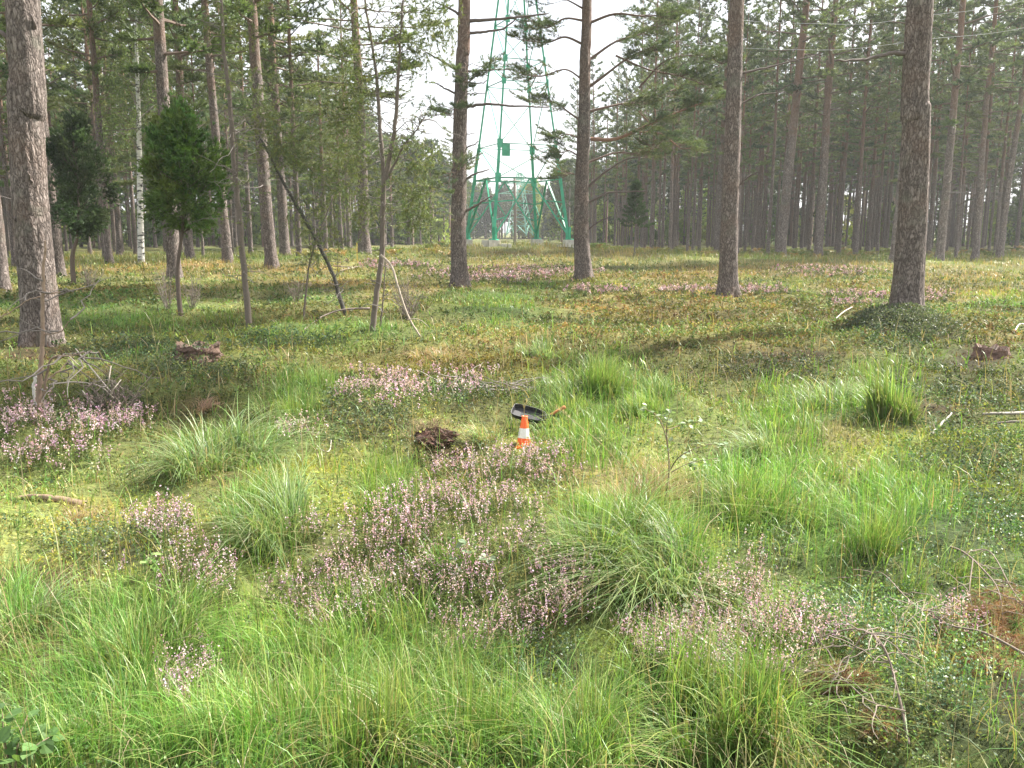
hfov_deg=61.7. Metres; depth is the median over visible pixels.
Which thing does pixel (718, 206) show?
pine tree
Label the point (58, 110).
pine tree
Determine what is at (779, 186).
pine tree
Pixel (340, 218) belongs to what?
pine tree
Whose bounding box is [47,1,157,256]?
pine tree
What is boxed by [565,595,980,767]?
grass tussock
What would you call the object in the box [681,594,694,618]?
pale seedling
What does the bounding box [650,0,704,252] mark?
pine tree
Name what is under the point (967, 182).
pine tree
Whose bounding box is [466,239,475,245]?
concrete footing
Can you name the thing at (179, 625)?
grass tussock
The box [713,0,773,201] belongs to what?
pine tree
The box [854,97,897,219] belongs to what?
pine tree
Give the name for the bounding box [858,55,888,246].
pine tree
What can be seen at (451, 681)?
grass tussock
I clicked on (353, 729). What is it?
grass tussock
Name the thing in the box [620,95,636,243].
pine tree
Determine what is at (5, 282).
pine tree
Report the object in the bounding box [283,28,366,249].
pine tree
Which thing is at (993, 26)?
pine tree
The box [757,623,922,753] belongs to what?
fallen pine branch
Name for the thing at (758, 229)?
pine tree
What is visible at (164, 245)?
pine tree
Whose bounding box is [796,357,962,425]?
grass tussock
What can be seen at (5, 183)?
pine tree
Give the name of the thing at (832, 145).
pine tree
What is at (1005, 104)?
pine tree
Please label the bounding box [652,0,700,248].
pine tree
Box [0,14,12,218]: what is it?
pine tree
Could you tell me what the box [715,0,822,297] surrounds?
pine tree
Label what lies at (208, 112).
pine tree
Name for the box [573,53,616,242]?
pine tree
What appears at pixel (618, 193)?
pine tree
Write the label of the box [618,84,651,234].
pine tree
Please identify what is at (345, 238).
pine tree
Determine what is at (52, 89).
pine tree
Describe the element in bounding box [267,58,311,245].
pine tree
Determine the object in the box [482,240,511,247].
concrete footing
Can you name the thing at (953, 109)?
pine tree
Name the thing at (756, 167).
pine tree
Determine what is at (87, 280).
bare shrub
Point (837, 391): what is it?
grass tussock
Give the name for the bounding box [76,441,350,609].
grass tussock
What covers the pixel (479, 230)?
distant green thicket
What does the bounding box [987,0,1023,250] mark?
pine tree
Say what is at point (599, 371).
grass tussock
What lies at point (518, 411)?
shovel
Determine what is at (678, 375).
grass stalk
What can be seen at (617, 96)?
pine tree
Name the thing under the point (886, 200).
pine tree
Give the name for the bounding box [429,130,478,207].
pine tree
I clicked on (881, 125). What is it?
pine tree
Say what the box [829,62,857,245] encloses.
pine tree
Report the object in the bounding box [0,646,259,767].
grass tussock
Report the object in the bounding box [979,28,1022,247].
pine tree
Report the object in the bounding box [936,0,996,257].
pine tree
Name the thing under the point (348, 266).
dead branch
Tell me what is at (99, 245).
pine tree
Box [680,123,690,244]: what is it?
pine tree
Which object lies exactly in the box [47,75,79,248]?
pine tree
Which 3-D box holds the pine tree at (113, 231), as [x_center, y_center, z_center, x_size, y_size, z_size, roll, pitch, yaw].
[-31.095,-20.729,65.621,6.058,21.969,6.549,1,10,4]
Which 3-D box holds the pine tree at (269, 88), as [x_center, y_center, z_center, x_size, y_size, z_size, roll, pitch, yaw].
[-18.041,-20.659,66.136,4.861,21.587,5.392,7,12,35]
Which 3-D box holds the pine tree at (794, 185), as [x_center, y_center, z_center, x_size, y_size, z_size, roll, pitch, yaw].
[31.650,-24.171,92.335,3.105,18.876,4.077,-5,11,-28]
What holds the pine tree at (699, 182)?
on the ground at (608, 625)
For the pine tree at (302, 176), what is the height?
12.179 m
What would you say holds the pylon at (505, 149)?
on the ground at (608, 625)
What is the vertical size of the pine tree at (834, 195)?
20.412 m
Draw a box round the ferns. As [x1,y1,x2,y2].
[291,241,1023,257]
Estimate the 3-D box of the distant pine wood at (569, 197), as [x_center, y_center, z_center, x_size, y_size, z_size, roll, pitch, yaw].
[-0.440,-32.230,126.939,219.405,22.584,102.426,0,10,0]
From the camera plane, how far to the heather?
4.17 m
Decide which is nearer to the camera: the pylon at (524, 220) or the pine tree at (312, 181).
the pine tree at (312, 181)
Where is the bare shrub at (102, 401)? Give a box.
[66,357,155,418]
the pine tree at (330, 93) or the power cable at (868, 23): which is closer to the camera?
the power cable at (868, 23)
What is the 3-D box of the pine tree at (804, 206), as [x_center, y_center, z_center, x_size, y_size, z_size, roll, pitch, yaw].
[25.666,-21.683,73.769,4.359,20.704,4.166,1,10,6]
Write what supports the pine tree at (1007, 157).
on the ground at (608, 625)
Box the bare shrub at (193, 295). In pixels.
[180,274,204,307]
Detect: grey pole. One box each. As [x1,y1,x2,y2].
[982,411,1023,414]
[995,420,1021,423]
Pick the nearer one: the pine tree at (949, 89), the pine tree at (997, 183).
the pine tree at (949, 89)
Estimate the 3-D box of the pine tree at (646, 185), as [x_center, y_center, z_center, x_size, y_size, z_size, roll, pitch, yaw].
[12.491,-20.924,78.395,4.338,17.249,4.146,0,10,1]
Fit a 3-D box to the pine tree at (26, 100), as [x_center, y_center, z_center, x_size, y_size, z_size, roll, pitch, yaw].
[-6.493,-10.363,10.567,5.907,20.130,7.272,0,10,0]
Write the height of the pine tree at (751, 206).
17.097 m
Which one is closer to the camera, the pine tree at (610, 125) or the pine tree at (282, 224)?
the pine tree at (282, 224)
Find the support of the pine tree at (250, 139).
on the ground at (608, 625)
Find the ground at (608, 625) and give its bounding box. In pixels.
[0,233,1023,767]
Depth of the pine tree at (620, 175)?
91.11 m
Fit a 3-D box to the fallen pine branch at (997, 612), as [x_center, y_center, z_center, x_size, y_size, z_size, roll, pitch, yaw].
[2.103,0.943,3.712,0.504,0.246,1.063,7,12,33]
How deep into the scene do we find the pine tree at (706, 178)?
90.14 m
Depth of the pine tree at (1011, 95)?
54.53 m
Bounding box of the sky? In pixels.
[0,0,1023,232]
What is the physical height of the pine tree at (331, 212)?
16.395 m
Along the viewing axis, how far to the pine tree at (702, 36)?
56.85 m
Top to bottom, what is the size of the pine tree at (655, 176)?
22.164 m
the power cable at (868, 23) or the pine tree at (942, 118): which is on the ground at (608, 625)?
the pine tree at (942, 118)
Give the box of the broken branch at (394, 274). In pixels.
[380,254,427,336]
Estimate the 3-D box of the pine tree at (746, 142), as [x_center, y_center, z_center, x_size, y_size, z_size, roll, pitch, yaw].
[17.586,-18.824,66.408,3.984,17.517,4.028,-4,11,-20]
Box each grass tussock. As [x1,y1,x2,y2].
[0,537,315,705]
[0,555,126,643]
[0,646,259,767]
[56,498,127,524]
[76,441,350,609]
[92,398,380,486]
[109,429,258,489]
[147,605,385,757]
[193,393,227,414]
[199,615,597,767]
[220,382,326,424]
[259,624,531,767]
[290,361,343,394]
[364,456,446,503]
[368,423,458,468]
[383,342,460,360]
[456,415,511,447]
[473,628,744,767]
[474,489,870,680]
[482,450,801,613]
[493,331,582,358]
[527,375,603,418]
[537,343,671,398]
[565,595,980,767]
[576,454,731,510]
[587,368,687,417]
[613,590,866,722]
[676,416,827,467]
[687,443,913,536]
[771,367,864,409]
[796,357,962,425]
[829,490,1019,614]
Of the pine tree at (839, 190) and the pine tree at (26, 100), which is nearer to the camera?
the pine tree at (26, 100)
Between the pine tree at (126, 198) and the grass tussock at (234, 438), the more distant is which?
the pine tree at (126, 198)
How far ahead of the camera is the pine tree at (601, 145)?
84.14 m
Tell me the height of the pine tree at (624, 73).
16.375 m
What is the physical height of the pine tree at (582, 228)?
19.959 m
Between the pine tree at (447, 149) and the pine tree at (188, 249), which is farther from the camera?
the pine tree at (447, 149)
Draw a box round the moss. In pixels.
[0,273,1023,767]
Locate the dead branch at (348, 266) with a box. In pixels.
[333,265,374,270]
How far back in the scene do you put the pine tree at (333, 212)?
103.36 m
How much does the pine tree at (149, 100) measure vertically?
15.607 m
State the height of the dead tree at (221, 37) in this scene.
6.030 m
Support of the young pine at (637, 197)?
on the ground at (608, 625)
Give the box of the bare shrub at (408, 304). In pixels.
[383,269,431,318]
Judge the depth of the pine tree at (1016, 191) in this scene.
91.11 m
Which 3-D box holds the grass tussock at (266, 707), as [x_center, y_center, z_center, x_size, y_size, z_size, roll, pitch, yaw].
[-0.754,0.918,2.661,0.778,0.521,0.879,0,10,0]
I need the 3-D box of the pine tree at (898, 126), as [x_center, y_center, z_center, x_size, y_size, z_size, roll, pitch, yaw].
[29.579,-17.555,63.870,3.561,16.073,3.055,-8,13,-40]
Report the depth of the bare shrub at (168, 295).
18.44 m
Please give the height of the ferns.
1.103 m
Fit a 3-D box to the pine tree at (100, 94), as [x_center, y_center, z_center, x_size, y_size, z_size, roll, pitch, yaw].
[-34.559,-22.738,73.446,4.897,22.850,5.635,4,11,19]
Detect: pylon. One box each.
[435,0,573,239]
[499,173,538,235]
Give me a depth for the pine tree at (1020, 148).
52.68 m
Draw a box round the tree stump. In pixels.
[965,343,1011,359]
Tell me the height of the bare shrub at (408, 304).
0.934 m
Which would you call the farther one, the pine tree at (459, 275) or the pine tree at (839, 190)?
the pine tree at (839, 190)
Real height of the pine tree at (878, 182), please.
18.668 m
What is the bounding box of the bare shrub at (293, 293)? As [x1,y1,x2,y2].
[284,272,315,300]
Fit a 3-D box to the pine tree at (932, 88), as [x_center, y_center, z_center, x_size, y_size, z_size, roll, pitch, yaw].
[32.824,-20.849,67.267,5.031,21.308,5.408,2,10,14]
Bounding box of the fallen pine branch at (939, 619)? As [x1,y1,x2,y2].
[830,569,1023,676]
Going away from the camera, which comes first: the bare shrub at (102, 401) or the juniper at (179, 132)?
the bare shrub at (102, 401)
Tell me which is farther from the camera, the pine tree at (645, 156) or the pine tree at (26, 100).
the pine tree at (645, 156)
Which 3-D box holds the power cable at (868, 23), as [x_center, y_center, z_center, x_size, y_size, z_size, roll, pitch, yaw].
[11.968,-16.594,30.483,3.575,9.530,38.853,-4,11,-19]
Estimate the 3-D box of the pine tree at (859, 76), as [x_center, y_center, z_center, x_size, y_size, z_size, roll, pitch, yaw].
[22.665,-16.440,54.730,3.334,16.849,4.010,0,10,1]
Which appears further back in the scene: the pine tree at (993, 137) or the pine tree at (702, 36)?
the pine tree at (993, 137)
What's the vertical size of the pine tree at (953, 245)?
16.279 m
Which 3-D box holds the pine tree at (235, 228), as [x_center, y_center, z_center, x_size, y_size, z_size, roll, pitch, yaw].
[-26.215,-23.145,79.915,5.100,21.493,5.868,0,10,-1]
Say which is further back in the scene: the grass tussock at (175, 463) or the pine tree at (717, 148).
the pine tree at (717, 148)
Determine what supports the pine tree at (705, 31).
on the ground at (608, 625)
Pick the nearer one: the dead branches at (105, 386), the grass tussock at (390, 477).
the grass tussock at (390, 477)
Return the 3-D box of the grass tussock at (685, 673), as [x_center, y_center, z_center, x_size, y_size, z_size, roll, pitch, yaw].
[0.729,0.939,2.862,0.945,0.446,0.654,6,12,30]
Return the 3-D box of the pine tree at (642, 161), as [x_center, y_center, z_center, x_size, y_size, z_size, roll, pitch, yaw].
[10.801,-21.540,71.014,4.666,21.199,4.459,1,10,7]
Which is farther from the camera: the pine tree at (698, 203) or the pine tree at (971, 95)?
the pine tree at (698, 203)
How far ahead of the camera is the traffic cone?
6.54 m
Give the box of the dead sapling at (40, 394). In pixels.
[0,240,148,413]
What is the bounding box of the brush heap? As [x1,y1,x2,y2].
[412,364,563,395]
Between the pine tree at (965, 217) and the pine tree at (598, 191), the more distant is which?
the pine tree at (598, 191)
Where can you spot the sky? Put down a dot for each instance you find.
(564, 53)
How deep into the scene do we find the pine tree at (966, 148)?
59.91 m
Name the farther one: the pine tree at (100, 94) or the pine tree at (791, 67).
the pine tree at (100, 94)
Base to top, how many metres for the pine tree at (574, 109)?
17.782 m
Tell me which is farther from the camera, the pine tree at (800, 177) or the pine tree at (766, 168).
the pine tree at (800, 177)
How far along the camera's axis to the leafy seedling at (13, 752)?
2.68 m
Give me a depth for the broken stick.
7.79 m
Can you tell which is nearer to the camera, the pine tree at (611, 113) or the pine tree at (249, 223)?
the pine tree at (249, 223)
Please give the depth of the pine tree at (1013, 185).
84.55 m
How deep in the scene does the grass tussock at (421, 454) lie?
6.44 m
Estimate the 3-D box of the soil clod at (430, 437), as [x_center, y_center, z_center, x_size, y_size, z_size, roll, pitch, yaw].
[-0.604,0.353,6.569,0.510,0.192,0.389,0,10,0]
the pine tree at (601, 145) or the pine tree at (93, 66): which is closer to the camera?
the pine tree at (93, 66)
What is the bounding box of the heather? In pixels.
[0,256,995,712]
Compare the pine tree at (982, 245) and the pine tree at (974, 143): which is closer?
the pine tree at (974, 143)
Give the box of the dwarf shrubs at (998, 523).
[0,251,1023,767]
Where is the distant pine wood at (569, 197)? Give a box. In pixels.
[0,25,1023,246]
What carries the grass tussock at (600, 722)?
on the ground at (608, 625)
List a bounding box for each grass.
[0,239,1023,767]
[0,295,1023,767]
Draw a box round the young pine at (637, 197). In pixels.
[617,178,655,255]
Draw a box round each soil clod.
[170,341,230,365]
[407,416,460,446]
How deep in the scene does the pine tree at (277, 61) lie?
50.58 m
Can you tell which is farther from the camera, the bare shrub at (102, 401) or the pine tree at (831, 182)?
the pine tree at (831, 182)
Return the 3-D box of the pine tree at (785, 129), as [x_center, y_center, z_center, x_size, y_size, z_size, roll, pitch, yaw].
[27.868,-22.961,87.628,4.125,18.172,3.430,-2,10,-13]
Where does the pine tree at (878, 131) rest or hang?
on the ground at (608, 625)
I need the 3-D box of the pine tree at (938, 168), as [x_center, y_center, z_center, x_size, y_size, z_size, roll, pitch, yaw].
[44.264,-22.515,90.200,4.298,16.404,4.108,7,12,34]
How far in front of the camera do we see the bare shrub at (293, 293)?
20.55 m
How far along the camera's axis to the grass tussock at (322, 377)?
8.46 m
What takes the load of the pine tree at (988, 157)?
on the ground at (608, 625)
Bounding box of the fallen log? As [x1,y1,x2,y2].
[13,494,86,506]
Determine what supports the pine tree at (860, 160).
on the ground at (608, 625)
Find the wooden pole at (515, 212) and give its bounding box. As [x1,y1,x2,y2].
[509,178,517,244]
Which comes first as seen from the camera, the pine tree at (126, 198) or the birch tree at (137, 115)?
the birch tree at (137, 115)
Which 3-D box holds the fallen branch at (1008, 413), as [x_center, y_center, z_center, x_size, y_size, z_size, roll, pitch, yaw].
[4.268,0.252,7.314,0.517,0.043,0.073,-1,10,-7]
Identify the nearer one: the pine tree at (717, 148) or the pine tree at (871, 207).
the pine tree at (871, 207)
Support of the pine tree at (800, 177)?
on the ground at (608, 625)
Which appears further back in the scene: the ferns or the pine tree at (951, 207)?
the pine tree at (951, 207)
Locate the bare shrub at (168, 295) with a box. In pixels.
[149,264,175,308]
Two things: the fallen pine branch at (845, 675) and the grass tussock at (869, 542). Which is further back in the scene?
the grass tussock at (869, 542)
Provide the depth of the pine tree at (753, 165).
80.47 m
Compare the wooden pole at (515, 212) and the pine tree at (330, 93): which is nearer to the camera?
the wooden pole at (515, 212)
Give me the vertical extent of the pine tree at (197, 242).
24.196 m
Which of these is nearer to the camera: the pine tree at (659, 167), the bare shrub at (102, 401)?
the bare shrub at (102, 401)
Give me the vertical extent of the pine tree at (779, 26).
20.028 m
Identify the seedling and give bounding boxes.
[0,702,65,767]
[140,552,165,573]
[448,539,495,582]
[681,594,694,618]
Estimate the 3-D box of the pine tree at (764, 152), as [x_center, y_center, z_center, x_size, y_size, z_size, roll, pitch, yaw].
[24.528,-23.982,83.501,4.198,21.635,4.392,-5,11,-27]
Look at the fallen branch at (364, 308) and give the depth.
16.20 m
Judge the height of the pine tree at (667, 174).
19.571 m
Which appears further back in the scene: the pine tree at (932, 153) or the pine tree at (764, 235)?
the pine tree at (764, 235)
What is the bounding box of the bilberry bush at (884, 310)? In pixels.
[845,301,966,339]
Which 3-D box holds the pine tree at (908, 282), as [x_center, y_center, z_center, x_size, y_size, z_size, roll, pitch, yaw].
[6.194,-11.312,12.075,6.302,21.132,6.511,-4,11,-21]
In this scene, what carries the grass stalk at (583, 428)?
on the ground at (608, 625)
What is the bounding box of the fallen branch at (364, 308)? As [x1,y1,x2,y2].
[304,292,369,328]
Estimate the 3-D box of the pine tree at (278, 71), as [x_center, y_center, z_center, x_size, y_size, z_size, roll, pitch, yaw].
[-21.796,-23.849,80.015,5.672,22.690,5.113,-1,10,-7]
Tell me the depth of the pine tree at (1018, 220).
78.30 m
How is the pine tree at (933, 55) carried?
on the ground at (608, 625)
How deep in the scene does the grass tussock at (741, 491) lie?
4.67 m
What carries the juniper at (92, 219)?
on the ground at (608, 625)
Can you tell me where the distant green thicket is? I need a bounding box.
[2,177,1023,247]
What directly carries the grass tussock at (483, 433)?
on the ground at (608, 625)
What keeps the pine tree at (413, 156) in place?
on the ground at (608, 625)
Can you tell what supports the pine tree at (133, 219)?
on the ground at (608, 625)
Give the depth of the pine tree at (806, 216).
83.24 m
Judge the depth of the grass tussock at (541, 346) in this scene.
11.58 m
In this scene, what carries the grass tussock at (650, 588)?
on the ground at (608, 625)
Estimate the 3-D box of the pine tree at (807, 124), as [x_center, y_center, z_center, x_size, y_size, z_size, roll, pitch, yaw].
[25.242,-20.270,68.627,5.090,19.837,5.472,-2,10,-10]
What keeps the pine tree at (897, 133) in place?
on the ground at (608, 625)
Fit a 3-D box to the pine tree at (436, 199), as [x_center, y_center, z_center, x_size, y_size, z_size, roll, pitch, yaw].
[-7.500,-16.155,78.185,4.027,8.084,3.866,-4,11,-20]
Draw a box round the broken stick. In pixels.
[32,376,36,406]
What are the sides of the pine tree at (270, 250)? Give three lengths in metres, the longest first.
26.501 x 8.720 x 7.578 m
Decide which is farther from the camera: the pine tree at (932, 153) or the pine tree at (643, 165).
the pine tree at (643, 165)
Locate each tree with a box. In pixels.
[0,0,12,291]
[0,0,66,347]
[0,0,72,176]
[0,0,82,256]
[0,0,85,276]
[0,7,51,266]
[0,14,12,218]
[0,15,10,250]
[0,27,9,257]
[41,0,139,263]
[42,0,141,257]
[43,26,73,250]
[44,0,118,254]
[45,61,76,185]
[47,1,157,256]
[47,37,91,247]
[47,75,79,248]
[53,1,148,252]
[54,0,133,257]
[70,0,132,206]
[77,98,108,248]
[81,21,135,251]
[85,0,185,261]
[92,0,233,258]
[97,0,156,253]
[100,0,218,156]
[106,50,146,246]
[108,0,231,279]
[114,91,145,248]
[123,52,157,247]
[124,0,272,262]
[127,21,188,247]
[128,1,185,252]
[131,56,159,245]
[135,26,176,244]
[150,30,210,251]
[156,0,300,328]
[163,0,362,255]
[166,0,220,257]
[170,31,208,246]
[190,37,251,208]
[194,46,237,247]
[197,0,255,253]
[198,0,251,240]
[201,11,250,246]
[210,0,284,253]
[212,0,301,268]
[214,0,304,205]
[217,69,254,246]
[238,0,335,255]
[238,72,292,204]
[244,36,272,215]
[246,0,303,209]
[248,18,305,214]
[257,0,457,253]
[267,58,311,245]
[268,77,323,240]
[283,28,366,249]
[287,0,469,330]
[288,90,335,248]
[302,69,368,248]
[308,0,381,249]
[309,80,354,246]
[310,79,354,242]
[319,138,341,243]
[323,54,376,247]
[324,133,357,222]
[325,94,357,245]
[353,131,409,245]
[355,135,414,246]
[357,116,378,244]
[370,134,408,216]
[387,142,424,244]
[401,150,434,244]
[405,0,550,287]
[407,162,450,242]
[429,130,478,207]
[501,0,748,280]
[561,77,590,172]
[565,89,603,199]
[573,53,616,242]
[589,89,624,242]
[589,104,607,242]
[589,112,613,241]
[598,88,631,246]
[603,58,633,245]
[604,89,637,245]
[605,71,641,245]
[607,129,629,244]
[608,60,641,245]
[615,0,662,247]
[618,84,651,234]
[619,0,683,247]
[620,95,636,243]
[625,59,666,247]
[627,39,655,246]
[630,57,656,245]
[633,1,688,247]
[635,0,687,246]
[642,31,668,208]
[648,50,667,244]
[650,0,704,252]
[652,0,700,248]
[662,55,692,223]
[662,111,690,245]
[663,75,690,209]
[670,33,695,248]
[675,0,714,251]
[677,1,723,249]
[677,79,705,241]
[677,81,713,238]
[677,111,706,237]
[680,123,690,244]
[681,0,719,249]
[683,0,794,251]
[683,89,714,245]
[689,122,715,245]
[690,88,715,245]
[694,86,722,247]
[695,36,725,246]
[705,28,743,185]
[705,66,755,179]
[705,84,722,225]
[712,0,773,252]
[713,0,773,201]
[713,0,878,255]
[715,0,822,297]
[716,25,771,197]
[718,0,802,249]
[739,6,771,249]
[740,34,778,252]
[741,24,773,243]
[742,78,770,246]
[742,144,753,244]
[743,37,784,251]
[744,134,771,244]
[747,0,803,254]
[749,30,787,247]
[750,60,785,246]
[752,33,781,246]
[755,0,819,223]
[756,51,785,248]
[762,4,818,217]
[765,38,803,247]
[770,71,800,182]
[773,8,820,249]
[778,0,846,251]
[779,96,808,245]
[780,0,900,255]
[783,4,857,251]
[790,41,815,247]
[792,74,818,245]
[795,9,835,249]
[795,28,825,246]
[796,113,822,244]
[798,12,854,222]
[799,82,822,222]
[805,0,855,204]
[808,73,858,244]
[812,28,868,249]
[812,93,843,222]
[817,55,852,246]
[819,0,903,255]
[821,0,887,254]
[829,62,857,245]
[835,0,933,321]
[836,0,903,250]
[836,46,882,248]
[836,112,870,245]
[839,49,889,250]
[842,0,898,251]
[846,145,871,198]
[847,94,874,245]
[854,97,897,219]
[856,30,897,231]
[857,0,901,250]
[857,0,905,254]
[858,23,901,251]
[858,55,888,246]
[866,0,959,262]
[867,4,905,249]
[867,67,901,246]
[872,0,961,139]
[877,0,1023,260]
[877,33,901,246]
[883,11,905,205]
[887,46,903,221]
[895,0,955,165]
[896,1,953,152]
[926,0,985,254]
[926,3,974,241]
[930,0,981,219]
[930,109,943,194]
[931,25,978,220]
[931,77,951,246]
[931,83,972,225]
[932,0,1023,260]
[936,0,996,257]
[936,1,979,250]
[937,56,978,250]
[940,1,1003,252]
[943,87,960,245]
[944,89,977,246]
[954,29,1003,252]
[954,84,1001,247]
[957,0,1023,241]
[958,0,1013,222]
[958,56,1003,247]
[961,95,989,245]
[963,36,1004,217]
[967,0,1023,257]
[972,68,1000,207]
[976,0,1023,254]
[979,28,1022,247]
[986,96,1016,225]
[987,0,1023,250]
[988,71,1023,239]
[989,1,1023,229]
[990,65,1023,227]
[995,69,1023,220]
[1003,55,1023,247]
[1012,71,1023,159]
[1012,122,1023,230]
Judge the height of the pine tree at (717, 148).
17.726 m
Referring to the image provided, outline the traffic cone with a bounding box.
[514,415,529,448]
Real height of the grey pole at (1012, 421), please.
0.088 m
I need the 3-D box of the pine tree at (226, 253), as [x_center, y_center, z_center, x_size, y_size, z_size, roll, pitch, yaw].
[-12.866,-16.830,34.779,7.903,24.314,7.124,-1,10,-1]
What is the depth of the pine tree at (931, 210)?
58.02 m
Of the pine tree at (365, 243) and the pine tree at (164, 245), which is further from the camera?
the pine tree at (164, 245)
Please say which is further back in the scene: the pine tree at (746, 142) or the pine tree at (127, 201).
the pine tree at (127, 201)
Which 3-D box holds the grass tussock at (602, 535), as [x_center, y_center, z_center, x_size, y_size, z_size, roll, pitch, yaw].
[0.584,0.578,4.078,1.808,0.666,1.711,-8,13,-37]
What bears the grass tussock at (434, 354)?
on the ground at (608, 625)
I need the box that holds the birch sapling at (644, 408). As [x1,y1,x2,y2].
[640,403,727,513]
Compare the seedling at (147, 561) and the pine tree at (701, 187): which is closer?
the seedling at (147, 561)
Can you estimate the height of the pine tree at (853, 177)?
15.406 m
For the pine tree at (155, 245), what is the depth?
90.47 m
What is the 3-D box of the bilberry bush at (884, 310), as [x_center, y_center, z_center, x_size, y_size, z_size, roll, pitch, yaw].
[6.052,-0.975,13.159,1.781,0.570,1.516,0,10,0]
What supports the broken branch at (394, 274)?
on the ground at (608, 625)
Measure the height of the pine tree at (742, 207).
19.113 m
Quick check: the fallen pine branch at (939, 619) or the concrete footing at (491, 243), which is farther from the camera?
the concrete footing at (491, 243)
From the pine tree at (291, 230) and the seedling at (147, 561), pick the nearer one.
the seedling at (147, 561)
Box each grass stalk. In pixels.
[523,399,531,447]
[555,404,620,465]
[677,339,679,402]
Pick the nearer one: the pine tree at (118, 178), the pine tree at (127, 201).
the pine tree at (118, 178)
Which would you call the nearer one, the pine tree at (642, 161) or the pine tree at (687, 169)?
the pine tree at (642, 161)
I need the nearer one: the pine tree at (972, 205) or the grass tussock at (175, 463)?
the grass tussock at (175, 463)
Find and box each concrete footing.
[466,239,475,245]
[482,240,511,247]
[531,239,542,244]
[556,240,573,246]
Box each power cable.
[603,0,1021,49]
[676,1,1022,24]
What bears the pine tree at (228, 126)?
on the ground at (608, 625)
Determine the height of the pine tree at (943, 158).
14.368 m
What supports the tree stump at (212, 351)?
on the ground at (608, 625)
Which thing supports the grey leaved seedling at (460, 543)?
on the ground at (608, 625)
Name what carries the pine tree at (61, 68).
on the ground at (608, 625)
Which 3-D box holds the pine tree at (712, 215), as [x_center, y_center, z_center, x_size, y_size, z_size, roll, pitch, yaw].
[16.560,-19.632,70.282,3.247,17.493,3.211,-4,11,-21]
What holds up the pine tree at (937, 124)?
on the ground at (608, 625)
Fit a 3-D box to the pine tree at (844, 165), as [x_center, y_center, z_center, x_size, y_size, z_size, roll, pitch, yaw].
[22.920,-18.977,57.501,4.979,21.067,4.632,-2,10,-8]
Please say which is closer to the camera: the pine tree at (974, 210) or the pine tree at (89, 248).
the pine tree at (89, 248)
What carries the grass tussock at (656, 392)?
on the ground at (608, 625)
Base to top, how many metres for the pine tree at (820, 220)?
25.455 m
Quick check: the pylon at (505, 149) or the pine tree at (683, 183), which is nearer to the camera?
the pylon at (505, 149)
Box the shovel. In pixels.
[511,404,565,422]
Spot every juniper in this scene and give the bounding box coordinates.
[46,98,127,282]
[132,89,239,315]
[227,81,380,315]
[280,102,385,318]
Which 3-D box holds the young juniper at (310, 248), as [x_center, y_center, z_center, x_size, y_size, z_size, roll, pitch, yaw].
[-3.297,-3.182,15.850,1.940,4.053,1.472,0,10,0]
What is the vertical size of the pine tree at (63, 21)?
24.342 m
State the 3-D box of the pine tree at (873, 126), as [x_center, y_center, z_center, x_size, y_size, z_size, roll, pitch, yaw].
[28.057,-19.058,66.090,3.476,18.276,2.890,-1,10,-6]
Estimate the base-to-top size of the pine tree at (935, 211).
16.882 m
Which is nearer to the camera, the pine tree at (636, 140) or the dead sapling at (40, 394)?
the dead sapling at (40, 394)
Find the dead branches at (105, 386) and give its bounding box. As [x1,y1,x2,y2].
[49,348,151,428]
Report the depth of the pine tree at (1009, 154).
75.23 m
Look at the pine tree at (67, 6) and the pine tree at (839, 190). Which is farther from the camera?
the pine tree at (839, 190)
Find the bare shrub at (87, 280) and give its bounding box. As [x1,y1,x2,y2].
[76,259,103,285]
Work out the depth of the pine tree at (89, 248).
62.03 m
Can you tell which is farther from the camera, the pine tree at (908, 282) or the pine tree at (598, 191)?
the pine tree at (598, 191)
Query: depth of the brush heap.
9.26 m
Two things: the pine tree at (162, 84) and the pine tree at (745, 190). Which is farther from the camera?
the pine tree at (745, 190)
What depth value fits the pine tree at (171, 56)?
53.61 m
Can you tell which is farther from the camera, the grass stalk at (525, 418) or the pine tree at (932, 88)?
the pine tree at (932, 88)
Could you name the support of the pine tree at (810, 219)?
on the ground at (608, 625)
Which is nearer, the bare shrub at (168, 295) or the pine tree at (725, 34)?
the bare shrub at (168, 295)
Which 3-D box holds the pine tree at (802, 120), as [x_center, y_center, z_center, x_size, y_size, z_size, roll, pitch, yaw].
[19.674,-17.861,60.353,4.065,17.743,3.488,-8,13,-39]
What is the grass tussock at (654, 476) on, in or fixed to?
on the ground at (608, 625)
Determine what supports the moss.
on the ground at (608, 625)
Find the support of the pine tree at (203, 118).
on the ground at (608, 625)
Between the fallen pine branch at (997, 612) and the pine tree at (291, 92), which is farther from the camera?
the pine tree at (291, 92)
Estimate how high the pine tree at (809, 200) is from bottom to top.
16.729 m
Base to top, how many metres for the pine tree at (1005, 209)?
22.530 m
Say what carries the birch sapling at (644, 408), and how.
on the ground at (608, 625)
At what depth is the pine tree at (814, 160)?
61.46 m
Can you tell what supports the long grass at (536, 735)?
on the ground at (608, 625)
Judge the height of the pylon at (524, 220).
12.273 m
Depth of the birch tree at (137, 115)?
36.85 m
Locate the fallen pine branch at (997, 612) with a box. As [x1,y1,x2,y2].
[928,546,1023,661]
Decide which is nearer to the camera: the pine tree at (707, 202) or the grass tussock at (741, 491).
the grass tussock at (741, 491)
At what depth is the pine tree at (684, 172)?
84.05 m
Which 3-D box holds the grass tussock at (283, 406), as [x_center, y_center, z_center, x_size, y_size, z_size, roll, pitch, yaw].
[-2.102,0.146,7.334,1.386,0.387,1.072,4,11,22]

